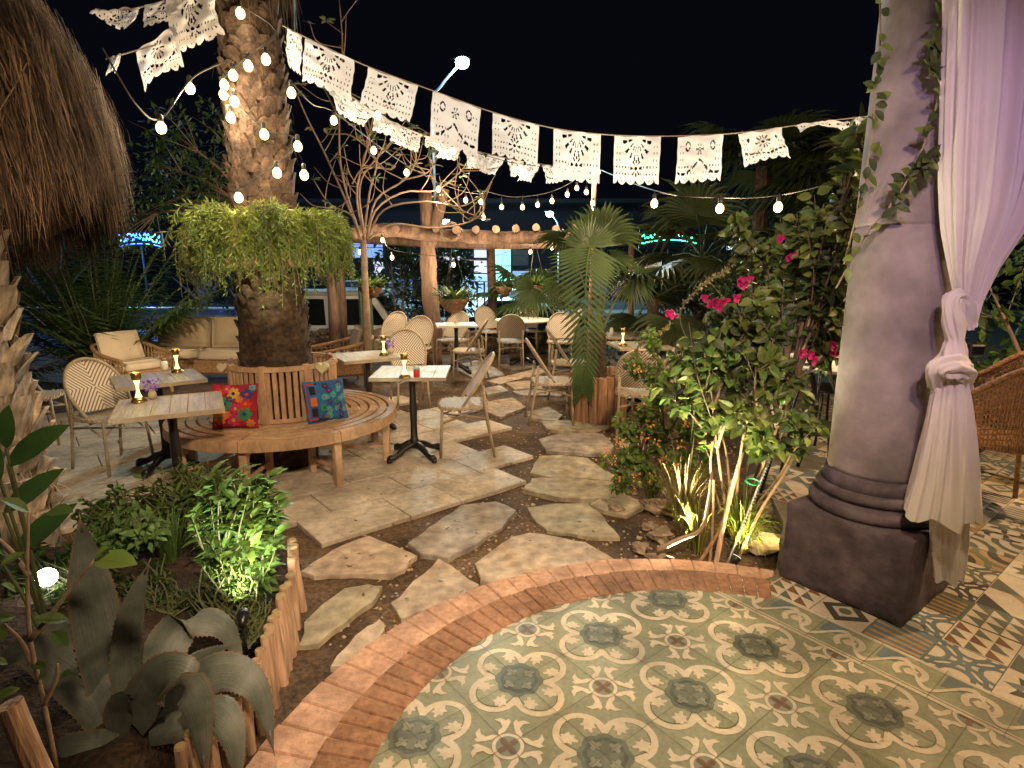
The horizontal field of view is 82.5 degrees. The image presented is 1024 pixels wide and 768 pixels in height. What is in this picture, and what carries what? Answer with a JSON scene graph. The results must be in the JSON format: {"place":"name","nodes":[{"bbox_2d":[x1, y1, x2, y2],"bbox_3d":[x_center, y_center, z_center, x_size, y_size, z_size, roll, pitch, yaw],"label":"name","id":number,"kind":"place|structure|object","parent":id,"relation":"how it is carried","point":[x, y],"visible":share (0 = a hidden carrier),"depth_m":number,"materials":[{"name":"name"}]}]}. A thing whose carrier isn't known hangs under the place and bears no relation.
{"place":"outdoors","nodes":[
{"label":"outdoors","id":0,"kind":"place"},
{"bbox_2d":[40,395,532,547],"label":"stone paving","id":1,"kind":"structure","parent":0,"point":[322,511],"depth_m":4.64,"materials":[{"name":"stone"}]},
{"bbox_2d":[30,378,74,444],"bbox_3d":[-4.483,0.110,5.420,0.516,0.895,0.466,-4,12,-20],"label":"bistro chair","id":2,"kind":"object","parent":1,"relation":"on","point":[49,396],"visible":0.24,"depth_m":5.52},
{"bbox_2d":[62,357,153,476],"bbox_3d":[-3.307,0.241,4.776,0.516,0.895,0.466,5,13,24],"label":"bistro chair","id":3,"kind":"object","parent":1,"relation":"on","point":[93,397],"visible":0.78,"depth_m":4.74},
{"bbox_2d":[109,368,207,478],"bbox_3d":[-2.841,0.316,4.757,0.612,0.751,0.600,-9,14,-37],"label":"pedestal table","id":4,"kind":"object","parent":1,"relation":"on","point":[120,383],"visible":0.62,"depth_m":4.69,"materials":[{"name":"grey wood"}]},
{"bbox_2d":[108,391,224,505],"bbox_3d":[-2.216,0.497,3.864,0.612,0.751,0.600,-6,13,-27],"label":"pedestal table","id":5,"kind":"object","parent":1,"relation":"on","point":[171,409],"visible":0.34,"depth_m":3.75,"materials":[{"name":"grey wood"}]},
{"bbox_2d":[162,352,396,492],"bbox_3d":[-1.900,0.226,4.923,1.820,0.900,1.820,0,11,0],"label":"tree bench","id":6,"kind":"object","parent":1,"relation":"on","point":[199,433],"visible":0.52,"depth_m":4.47,"materials":[{"name":"brown wood"}]},
{"bbox_2d":[212,383,258,428],"bbox_3d":[-2.072,0.166,4.373,0.340,0.340,0.135,-1,-1,-4],"label":"embroidered cushion","id":7,"kind":"object","parent":6,"relation":"on","point":[240,403],"visible":0.9,"depth_m":4.33,"materials":[{"name":"fabric"}]},
{"bbox_2d":[301,377,348,423],"bbox_3d":[-1.463,0.129,4.586,0.330,0.330,0.135,-9,0,-37],"label":"embroidered cushion","id":8,"kind":"object","parent":6,"relation":"on","point":[325,400],"visible":1,"depth_m":4.53,"materials":[{"name":"blue fabric"}]},
{"bbox_2d":[332,349,400,429],"bbox_3d":[-1.451,0.078,5.927,0.612,0.751,0.600,-7,13,-29],"label":"pedestal table","id":9,"kind":"object","parent":1,"relation":"on","point":[367,358],"visible":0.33,"depth_m":5.84,"materials":[{"name":"grey wood"}]},
{"bbox_2d":[387,328,430,410],"bbox_3d":[-1.210,-0.186,6.878,0.466,0.895,0.516,-4,12,-20],"label":"bistro chair","id":10,"kind":"object","parent":1,"relation":"on","point":[411,342],"visible":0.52,"depth_m":6.95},
{"bbox_2d":[368,365,450,463],"bbox_3d":[-0.850,0.259,5.037,0.612,0.751,0.600,0,11,-2],"label":"pedestal table","id":11,"kind":"object","parent":1,"relation":"on","point":[385,373],"visible":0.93,"depth_m":4.99,"materials":[{"name":"grey wood"}]},
{"bbox_2d":[437,352,495,458],"bbox_3d":[-0.400,0.163,5.158,0.516,0.895,0.466,-1,12,-6],"label":"bistro chair","id":12,"kind":"object","parent":1,"relation":"on","point":[462,403],"visible":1,"depth_m":5.04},
{"bbox_2d":[117,198,795,294],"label":"shop building","id":13,"kind":"structure","parent":0,"point":[512,213],"depth_m":48.31,"materials":[{"name":"glass"}]},
{"bbox_2d":[3,0,1023,268],"label":"sky","id":14,"kind":"structure","parent":0,"point":[615,67],"materials":[{"name":"black"}]},
{"bbox_2d":[9,268,1023,347],"bbox_3d":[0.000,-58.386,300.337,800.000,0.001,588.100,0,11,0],"label":"street","id":15,"kind":"structure","parent":0,"point":[997,332],"depth_m":40.68,"materials":[{"name":"asphalt"}]},
{"bbox_2d":[8,225,133,304],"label":"distant tree","id":16,"kind":"object","parent":15,"relation":"on","point":[74,260],"visible":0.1,"depth_m":33.58,"materials":[{"name":"green plant"}]},
{"bbox_2d":[141,198,235,303],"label":"distant tree","id":17,"kind":"object","parent":15,"relation":"on","point":[190,276],"visible":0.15,"depth_m":37.13,"materials":[{"name":"green plant"}]},
{"bbox_2d":[20,307,422,326],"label":"wall","id":18,"kind":"structure","parent":15,"relation":"on","point":[214,312],"depth_m":23.74,"materials":[{"name":"concrete"}]},
{"bbox_2d":[304,289,447,330],"bbox_3d":[-3.340,-1.278,13.893,4.120,1.885,1.940,0,11,0],"label":"parked car","id":19,"kind":"object","parent":15,"relation":"on","point":[318,309],"visible":0.06,"depth_m":13.07,"materials":[{"name":"white paint"}]},
{"bbox_2d":[355,220,447,321],"bbox_3d":[-2.626,-2.079,13.858,2.250,3.496,1.315,0,11,0],"label":"street shrub","id":20,"kind":"object","parent":15,"relation":"on","point":[409,272],"visible":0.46,"depth_m":13.69,"materials":[{"name":"green plant"}]},
{"bbox_2d":[410,247,481,318],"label":"street shrub","id":21,"kind":"object","parent":15,"relation":"on","point":[443,264],"visible":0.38,"depth_m":14.47,"materials":[{"name":"green plant"}]},
{"bbox_2d":[444,310,1023,315],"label":"kerb","id":22,"kind":"structure","parent":15,"relation":"on","point":[643,312],"depth_m":29.10,"materials":[{"name":"concrete"}]},
{"bbox_2d":[639,229,698,310],"bbox_3d":[7.865,-5.640,29.536,3.024,4.218,0.185,0,11,0],"label":"neon sign","id":23,"kind":"object","parent":22,"relation":"on","point":[678,242],"visible":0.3,"depth_m":29.22,"materials":[{"name":"black paint"}]},
{"bbox_2d":[25,347,1023,767],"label":"ground","id":24,"kind":"structure","parent":0,"point":[309,671],"depth_m":3.90,"materials":[{"name":"soil"}]},
{"bbox_2d":[19,330,92,389],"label":"areca palm","id":25,"kind":"object","parent":24,"relation":"on","point":[49,368],"visible":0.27,"depth_m":7.51,"materials":[{"name":"green plant"}]},
{"bbox_2d":[0,0,139,299],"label":"palapa","id":26,"kind":"structure","parent":24,"relation":"on","point":[60,165],"depth_m":2.49,"materials":[{"name":"plant"}]},
{"bbox_2d":[9,221,224,367],"bbox_3d":[-5.863,-1.257,7.945,3.527,2.522,3.054,-9,15,-39],"label":"areca palm","id":27,"kind":"object","parent":24,"relation":"on","point":[76,337],"visible":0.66,"depth_m":7.78,"materials":[{"name":"green plant"}]},
{"bbox_2d":[90,330,174,391],"bbox_3d":[-4.957,-0.270,7.619,0.812,0.808,0.773,6,13,27],"label":"wicker armchair","id":28,"kind":"object","parent":24,"relation":"on","point":[119,356],"visible":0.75,"depth_m":7.56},
{"bbox_2d":[0,543,301,767],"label":"soil","id":29,"kind":"structure","parent":24,"relation":"on","point":[133,749],"depth_m":2.10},
{"bbox_2d":[0,695,53,767],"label":"leaning stake","id":30,"kind":"object","parent":29,"relation":"on","point":[21,733],"visible":1,"depth_m":1.32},
{"bbox_2d":[0,189,73,546],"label":"shaggy palm trunk","id":31,"kind":"object","parent":29,"relation":"on","point":[21,397],"visible":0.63,"depth_m":3.25,"materials":[{"name":"brown plant"}]},
{"bbox_2d":[0,405,76,632],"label":"rubber plant","id":32,"kind":"object","parent":29,"relation":"on","point":[31,445],"visible":0.66,"depth_m":2.10,"materials":[{"name":"green plant"}]},
{"bbox_2d":[0,541,123,612],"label":"ground cover plant","id":33,"kind":"object","parent":29,"relation":"on","point":[59,588],"visible":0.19,"depth_m":2.74,"materials":[{"name":"green plant"}]},
{"bbox_2d":[0,497,137,767],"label":"twiggy sapling","id":34,"kind":"object","parent":29,"relation":"on","point":[116,558],"visible":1,"depth_m":1.45,"materials":[{"name":"green plant"}]},
{"bbox_2d":[70,484,172,558],"bbox_3d":[-1.970,0.745,2.936,0.383,0.382,0.710,-10,15,-40],"label":"shrub","id":35,"kind":"object","parent":29,"relation":"on","point":[119,525],"visible":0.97,"depth_m":2.87,"materials":[{"name":"green plant"}]},
{"bbox_2d":[0,513,274,767],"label":"agave","id":36,"kind":"object","parent":29,"relation":"on","point":[161,684],"visible":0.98,"depth_m":1.88,"materials":[{"name":"plant"}]},
{"bbox_2d":[116,552,198,616],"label":"ground cover plant","id":37,"kind":"object","parent":29,"relation":"on","point":[168,597],"visible":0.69,"depth_m":2.56,"materials":[{"name":"green plant"}]},
{"bbox_2d":[129,497,193,562],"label":"grass tuft","id":38,"kind":"object","parent":29,"relation":"on","point":[172,546],"visible":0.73,"depth_m":2.89,"materials":[{"name":"green plant"}]},
{"bbox_2d":[121,456,248,536],"bbox_3d":[-1.872,0.641,3.310,0.743,0.490,0.534,9,14,36],"label":"feathery shrub","id":39,"kind":"object","parent":29,"relation":"on","point":[185,486],"visible":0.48,"depth_m":3.20,"materials":[{"name":"green plant"}]},
{"bbox_2d":[182,579,272,654],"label":"rosemary bush","id":40,"kind":"object","parent":29,"relation":"on","point":[253,628],"visible":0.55,"depth_m":2.40,"materials":[{"name":"green plant"}]},
{"bbox_2d":[198,557,270,623],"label":"trailing herb","id":41,"kind":"object","parent":29,"relation":"on","point":[233,590],"visible":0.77,"depth_m":2.45,"materials":[{"name":"green plant"}]},
{"bbox_2d":[180,459,294,606],"bbox_3d":[-1.278,0.697,2.673,0.541,0.645,0.453,0,11,0],"label":"glossy shrub","id":42,"kind":"object","parent":29,"relation":"on","point":[247,529],"visible":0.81,"depth_m":2.62,"materials":[{"name":"green plant"}]},
{"bbox_2d":[88,96,229,254],"bbox_3d":[-4.286,-1.664,7.453,2.578,3.704,1.084,4,12,18],"label":"leafy tree","id":43,"kind":"object","parent":24,"relation":"on","point":[199,179],"visible":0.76,"depth_m":7.12,"materials":[{"name":"green plant"}]},
{"bbox_2d":[143,317,238,373],"bbox_3d":[-4.587,-0.531,8.687,1.865,0.890,0.811,1,11,4],"label":"wicker sofa","id":44,"kind":"object","parent":24,"relation":"on","point":[205,345],"visible":0.4,"depth_m":8.79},
{"bbox_2d":[173,537,307,767],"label":"log edging","id":45,"kind":"object","parent":24,"relation":"on","point":[276,653],"visible":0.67,"depth_m":2.29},
{"bbox_2d":[198,0,322,471],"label":"palm tree","id":46,"kind":"object","parent":24,"relation":"on","point":[273,333],"visible":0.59,"depth_m":4.39,"materials":[{"name":"brown plant"}]},
{"bbox_2d":[105,26,200,90],"bbox_3d":[-2.142,-2.087,3.686,0.147,0.537,0.790,7,13,30],"label":"paper banner","id":47,"kind":"object","parent":46,"relation":"hanging from","point":[168,49],"visible":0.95,"depth_m":3.58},
{"bbox_2d":[89,0,224,53],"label":"paper banner","id":48,"kind":"object","parent":46,"relation":"hanging from","point":[172,9],"visible":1,"depth_m":3.67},
{"bbox_2d":[102,47,227,133],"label":"string lights","id":49,"kind":"object","parent":46,"relation":"hanging from","point":[189,87],"visible":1,"depth_m":3.70,"materials":[{"name":"white"}]},
{"bbox_2d":[158,195,356,314],"bbox_3d":[-1.927,-1.001,4.662,1.379,0.883,1.432,0,11,0],"label":"hanging fern ring","id":50,"kind":"object","parent":46,"relation":"attached to","point":[220,239],"visible":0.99,"depth_m":4.22,"materials":[{"name":"green plant"}]},
{"bbox_2d":[219,0,308,202],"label":"string lights","id":51,"kind":"object","parent":46,"relation":"attached to","point":[234,102],"visible":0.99,"depth_m":4.15,"materials":[{"name":"white"}]},
{"bbox_2d":[289,79,484,219],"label":"string lights","id":52,"kind":"object","parent":46,"relation":"hanging from","point":[333,119],"visible":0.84,"depth_m":5.84,"materials":[{"name":"white"}]},
{"bbox_2d":[284,41,586,183],"bbox_3d":[-0.492,-2.694,6.574,0.662,0.507,5.207,7,14,32],"label":"paper banner","id":53,"kind":"object","parent":46,"relation":"hanging from","point":[351,115],"visible":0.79,"depth_m":6.31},
{"bbox_2d":[282,25,867,184],"bbox_3d":[0.468,-1.959,4.042,4.265,1.100,0.242,1,12,6],"label":"paper banner","id":54,"kind":"object","parent":46,"relation":"hanging from","point":[690,158],"visible":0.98,"depth_m":4.15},
{"bbox_2d":[299,584,382,649],"bbox_3d":[-0.842,1.115,2.827,0.210,0.050,0.552,5,13,24],"label":"flagstone","id":55,"kind":"object","parent":24,"relation":"on","point":[325,622],"visible":0.94,"depth_m":2.80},
{"bbox_2d":[311,325,373,377],"bbox_3d":[-2.387,-0.408,8.302,0.812,0.808,0.773,-6,13,-27],"label":"wicker armchair","id":56,"kind":"object","parent":24,"relation":"on","point":[356,342],"visible":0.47,"depth_m":8.14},
{"bbox_2d":[331,619,384,671],"bbox_3d":[-0.671,1.164,2.586,0.108,0.051,0.361,6,13,25],"label":"flagstone","id":57,"kind":"object","parent":24,"relation":"on","point":[364,637],"visible":0.7,"depth_m":2.59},
{"bbox_2d":[301,536,416,579],"bbox_3d":[-0.856,1.022,3.286,0.499,0.051,0.510,8,14,35],"label":"flagstone","id":58,"kind":"object","parent":24,"relation":"on","point":[385,561],"visible":0.96,"depth_m":3.28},
{"bbox_2d":[281,0,495,386],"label":"bare frangipani tree","id":59,"kind":"object","parent":24,"relation":"on","point":[363,239],"visible":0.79,"depth_m":7.57,"materials":[{"name":"brown plant"}]},
{"bbox_2d":[375,311,406,367],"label":"bistro chair","id":60,"kind":"object","parent":24,"relation":"on","point":[394,321],"visible":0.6,"depth_m":9.65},
{"bbox_2d":[405,315,434,364],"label":"bistro chair","id":61,"kind":"object","parent":24,"relation":"on","point":[422,326],"visible":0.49,"depth_m":8.78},
{"bbox_2d":[390,558,478,623],"bbox_3d":[-0.460,1.073,3.037,0.476,0.051,0.389,-10,15,-41],"label":"flagstone","id":62,"kind":"object","parent":24,"relation":"on","point":[424,591],"visible":0.81,"depth_m":3.00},
{"bbox_2d":[408,501,515,562],"bbox_3d":[-0.288,0.929,3.745,0.424,0.051,0.876,6,13,26],"label":"flagstone","id":63,"kind":"object","parent":24,"relation":"on","point":[436,541],"visible":0.94,"depth_m":3.66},
{"bbox_2d":[452,319,488,383],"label":"bistro chair","id":64,"kind":"object","parent":24,"relation":"on","point":[465,351],"visible":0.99,"depth_m":8.23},
{"bbox_2d":[454,359,504,379],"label":"flagstone","id":65,"kind":"object","parent":24,"relation":"on","point":[493,372],"visible":0.47,"depth_m":9.27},
{"bbox_2d":[435,311,471,368],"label":"bistro chair","id":66,"kind":"object","parent":65,"relation":"on","point":[461,316],"visible":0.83,"depth_m":9.61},
{"bbox_2d":[435,322,477,373],"bbox_3d":[-0.861,-0.556,9.055,0.612,0.751,0.600,-2,12,-10],"label":"pedestal table","id":67,"kind":"object","parent":65,"relation":"on","point":[455,325],"visible":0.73,"depth_m":8.99,"materials":[{"name":"white metal"}]},
{"bbox_2d":[326,188,640,364],"bbox_3d":[-0.547,-1.933,10.602,5.614,2.900,2.873,0,11,0],"label":"log pergola","id":68,"kind":"object","parent":24,"relation":"on","point":[427,241],"visible":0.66,"depth_m":9.64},
{"bbox_2d":[423,243,483,313],"bbox_3d":[-0.901,-1.653,9.161,1.057,1.088,1.071,11,16,42],"label":"hanging basket","id":69,"kind":"object","parent":68,"relation":"hanging from","point":[452,302],"visible":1,"depth_m":9.09,"materials":[{"name":"wicker"}]},
{"bbox_2d":[474,306,503,356],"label":"bistro chair","id":70,"kind":"object","parent":24,"relation":"on","point":[482,314],"visible":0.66,"depth_m":10.89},
{"bbox_2d":[487,397,525,418],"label":"flagstone","id":71,"kind":"object","parent":24,"relation":"on","point":[497,409],"visible":0.77,"depth_m":6.86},
{"bbox_2d":[245,558,775,767],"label":"brick kerb","id":72,"kind":"structure","parent":24,"relation":"on","point":[347,713],"depth_m":2.40,"materials":[{"name":"brick"}]},
{"bbox_2d":[309,328,723,352],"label":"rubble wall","id":73,"kind":"structure","parent":24,"relation":"on","point":[319,335],"depth_m":11.40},
{"bbox_2d":[500,362,540,370],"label":"flagstone","id":74,"kind":"object","parent":24,"relation":"on","point":[519,366],"visible":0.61,"depth_m":9.66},
{"bbox_2d":[496,314,525,369],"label":"bistro chair","id":75,"kind":"object","parent":74,"relation":"on","point":[511,328],"visible":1,"depth_m":9.27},
{"bbox_2d":[470,263,583,352],"bbox_3d":[0.341,-1.413,11.151,2.302,1.744,2.130,9,14,37],"label":"fan palm","id":76,"kind":"object","parent":24,"relation":"on","point":[505,274],"visible":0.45,"depth_m":10.62,"materials":[{"name":"green plant"}]},
{"bbox_2d":[474,533,612,585],"bbox_3d":[0.167,0.998,3.406,0.800,0.051,0.521,-3,12,-14],"label":"flagstone","id":77,"kind":"object","parent":24,"relation":"on","point":[516,555],"visible":0.6,"depth_m":3.35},
{"bbox_2d":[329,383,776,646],"bbox_3d":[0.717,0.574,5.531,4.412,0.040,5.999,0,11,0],"label":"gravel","id":78,"kind":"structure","parent":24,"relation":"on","point":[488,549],"depth_m":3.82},
{"bbox_2d":[547,312,574,370],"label":"bistro chair","id":79,"kind":"object","parent":24,"relation":"on","point":[554,325],"visible":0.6,"depth_m":9.44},
{"bbox_2d":[545,326,584,399],"bbox_3d":[0.670,-0.279,7.340,0.516,0.895,0.466,0,11,-2],"label":"bistro chair","id":80,"kind":"object","parent":24,"relation":"on","point":[555,362],"visible":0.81,"depth_m":7.17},
{"bbox_2d":[523,477,619,502],"bbox_3d":[0.458,0.799,4.389,0.726,0.050,0.404,2,12,11],"label":"flagstone","id":81,"kind":"object","parent":24,"relation":"on","point":[561,489],"visible":0.89,"depth_m":4.34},
{"bbox_2d":[530,455,613,481],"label":"flagstone","id":82,"kind":"object","parent":24,"relation":"on","point":[550,466],"visible":0.86,"depth_m":4.79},
{"bbox_2d":[527,503,619,540],"bbox_3d":[0.385,0.908,3.850,0.558,0.051,0.517,0,11,0],"label":"flagstone","id":83,"kind":"object","parent":24,"relation":"on","point":[557,519],"visible":0.94,"depth_m":3.80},
{"bbox_2d":[540,420,609,432],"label":"flagstone","id":84,"kind":"object","parent":24,"relation":"on","point":[562,426],"visible":0.73,"depth_m":6.02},
{"bbox_2d":[524,338,573,426],"bbox_3d":[0.390,-0.041,6.163,0.516,0.895,0.466,-1,11,-4],"label":"bistro chair","id":85,"kind":"object","parent":84,"relation":"on","point":[549,380],"visible":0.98,"depth_m":6.03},
{"bbox_2d":[538,433,613,456],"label":"flagstone","id":86,"kind":"object","parent":24,"relation":"on","point":[584,444],"visible":0.95,"depth_m":5.43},
{"bbox_2d":[569,366,626,426],"bbox_3d":[0.933,0.127,6.372,0.617,0.580,0.642,0,11,0],"label":"log planter","id":87,"kind":"object","parent":24,"relation":"on","point":[602,410],"visible":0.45,"depth_m":6.12,"materials":[{"name":"wood"}]},
{"bbox_2d":[508,201,658,406],"bbox_3d":[0.822,-0.890,6.325,1.728,2.112,1.253,0,11,0],"label":"potted fan palm","id":88,"kind":"object","parent":87,"relation":"in","point":[597,228],"visible":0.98,"depth_m":5.95,"materials":[{"name":"green plant"}]},
{"bbox_2d":[590,493,643,518],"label":"flagstone","id":89,"kind":"object","parent":24,"relation":"on","point":[630,505],"visible":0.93,"depth_m":4.06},
{"bbox_2d":[615,349,665,441],"bbox_3d":[1.215,0.074,5.597,0.466,0.895,0.516,2,12,10],"label":"bistro chair","id":90,"kind":"object","parent":24,"relation":"on","point":[628,386],"visible":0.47,"depth_m":5.48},
{"bbox_2d":[576,265,736,357],"bbox_3d":[1.766,-0.626,7.299,2.104,1.732,1.945,0,11,0],"label":"fan palm","id":91,"kind":"object","parent":24,"relation":"on","point":[658,320],"visible":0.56,"depth_m":6.94,"materials":[{"name":"green plant"}]},
{"bbox_2d":[598,326,715,495],"bbox_3d":[0.977,0.246,4.003,0.808,1.242,0.698,0,11,0],"label":"lantana","id":92,"kind":"object","parent":24,"relation":"on","point":[635,460],"visible":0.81,"depth_m":3.97,"materials":[{"name":"green plant"}]},
{"bbox_2d":[642,429,726,535],"bbox_3d":[1.073,0.619,3.626,0.572,0.647,0.538,11,16,43],"label":"dry grass clump","id":93,"kind":"object","parent":24,"relation":"on","point":[677,505],"visible":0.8,"depth_m":3.62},
{"bbox_2d":[601,178,789,352],"bbox_3d":[2.554,-1.286,7.980,2.574,2.755,2.565,8,14,33],"label":"fan palm","id":94,"kind":"object","parent":24,"relation":"on","point":[684,214],"visible":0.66,"depth_m":7.50,"materials":[{"name":"green plant"}]},
{"bbox_2d":[656,484,745,554],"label":"dry grass clump","id":95,"kind":"object","parent":24,"relation":"on","point":[698,541],"visible":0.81,"depth_m":3.41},
{"bbox_2d":[701,475,783,557],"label":"yellow grass clump","id":96,"kind":"object","parent":24,"relation":"on","point":[736,520],"visible":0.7,"depth_m":3.40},
{"bbox_2d":[698,384,810,565],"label":"tied stakes","id":97,"kind":"object","parent":24,"relation":"on","point":[721,530],"visible":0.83,"depth_m":3.33,"materials":[{"name":"wood"}]},
{"bbox_2d":[729,524,781,555],"bbox_3d":[1.446,0.942,3.466,0.287,0.188,0.198,0,11,0],"label":"rock","id":98,"kind":"object","parent":24,"relation":"on","point":[773,538],"visible":0.52,"depth_m":3.38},
{"bbox_2d":[649,118,866,539],"bbox_3d":[1.414,-0.187,3.271,1.200,2.376,0.732,0,11,0],"label":"bougainvillea","id":99,"kind":"object","parent":24,"relation":"on","point":[818,303],"visible":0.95,"depth_m":3.16,"materials":[{"name":"green plant"}]},
{"bbox_2d":[679,109,841,348],"bbox_3d":[4.288,-2.464,10.283,3.089,4.146,2.936,0,11,0],"label":"fan palm","id":100,"kind":"object","parent":24,"relation":"on","point":[794,137],"visible":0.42,"depth_m":9.59,"materials":[{"name":"green plant"}]},
{"bbox_2d":[694,229,842,405],"bbox_3d":[2.956,-0.665,6.328,1.918,2.115,1.142,0,11,0],"label":"hedge shrub","id":101,"kind":"object","parent":24,"relation":"on","point":[726,288],"visible":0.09,"depth_m":6.25,"materials":[{"name":"green plant"}]},
{"bbox_2d":[733,100,867,349],"bbox_3d":[5.117,-2.178,9.283,3.245,3.985,3.125,0,11,0],"label":"fan palm","id":102,"kind":"object","parent":24,"relation":"on","point":[805,161],"visible":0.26,"depth_m":8.85,"materials":[{"name":"green plant"}]},
{"bbox_2d":[369,369,1023,767],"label":"terrace floor","id":103,"kind":"structure","parent":0,"point":[793,675],"depth_m":2.15,"materials":[{"name":"multicoloured tile"}]},
{"bbox_2d":[759,363,835,492],"bbox_3d":[1.970,0.281,3.871,0.441,0.916,0.492,9,15,39],"label":"iron chair","id":104,"kind":"object","parent":103,"relation":"on","point":[833,385],"visible":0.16,"depth_m":3.69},
{"bbox_2d":[781,0,951,627],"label":"terrace column","id":105,"kind":"structure","parent":103,"relation":"on","point":[855,537],"depth_m":2.46,"materials":[{"name":"paint"}]},
{"bbox_2d":[835,0,945,287],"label":"climbing vine","id":106,"kind":"object","parent":105,"relation":"attached to","point":[923,164],"visible":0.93,"depth_m":2.25,"materials":[{"name":"green plant"}]},
{"bbox_2d":[965,237,1023,431],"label":"hedge shrub","id":107,"kind":"object","parent":103,"relation":"on","point":[1002,321],"visible":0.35,"depth_m":5.06,"materials":[{"name":"green plant"}]},
{"bbox_2d":[971,368,1023,498],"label":"rattan armchair","id":108,"kind":"object","parent":103,"relation":"on","point":[1002,440],"visible":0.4,"depth_m":3.31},
{"bbox_2d":[972,351,1023,426],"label":"rattan armchair","id":109,"kind":"object","parent":103,"relation":"on","point":[986,372],"visible":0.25,"depth_m":3.85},
{"bbox_2d":[600,169,852,212],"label":"string lights","id":110,"kind":"object","parent":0,"point":[778,206],"visible":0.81,"depth_m":4.49,"materials":[{"name":"white"}]},
{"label":"roof beam","id":111,"kind":"structure","parent":0,"visible":0},
{"bbox_2d":[903,0,1023,587],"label":"gathered curtain","id":112,"kind":"object","parent":111,"relation":"hanging from","point":[981,166],"visible":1,"depth_m":2.15,"materials":[{"name":"fabric"}]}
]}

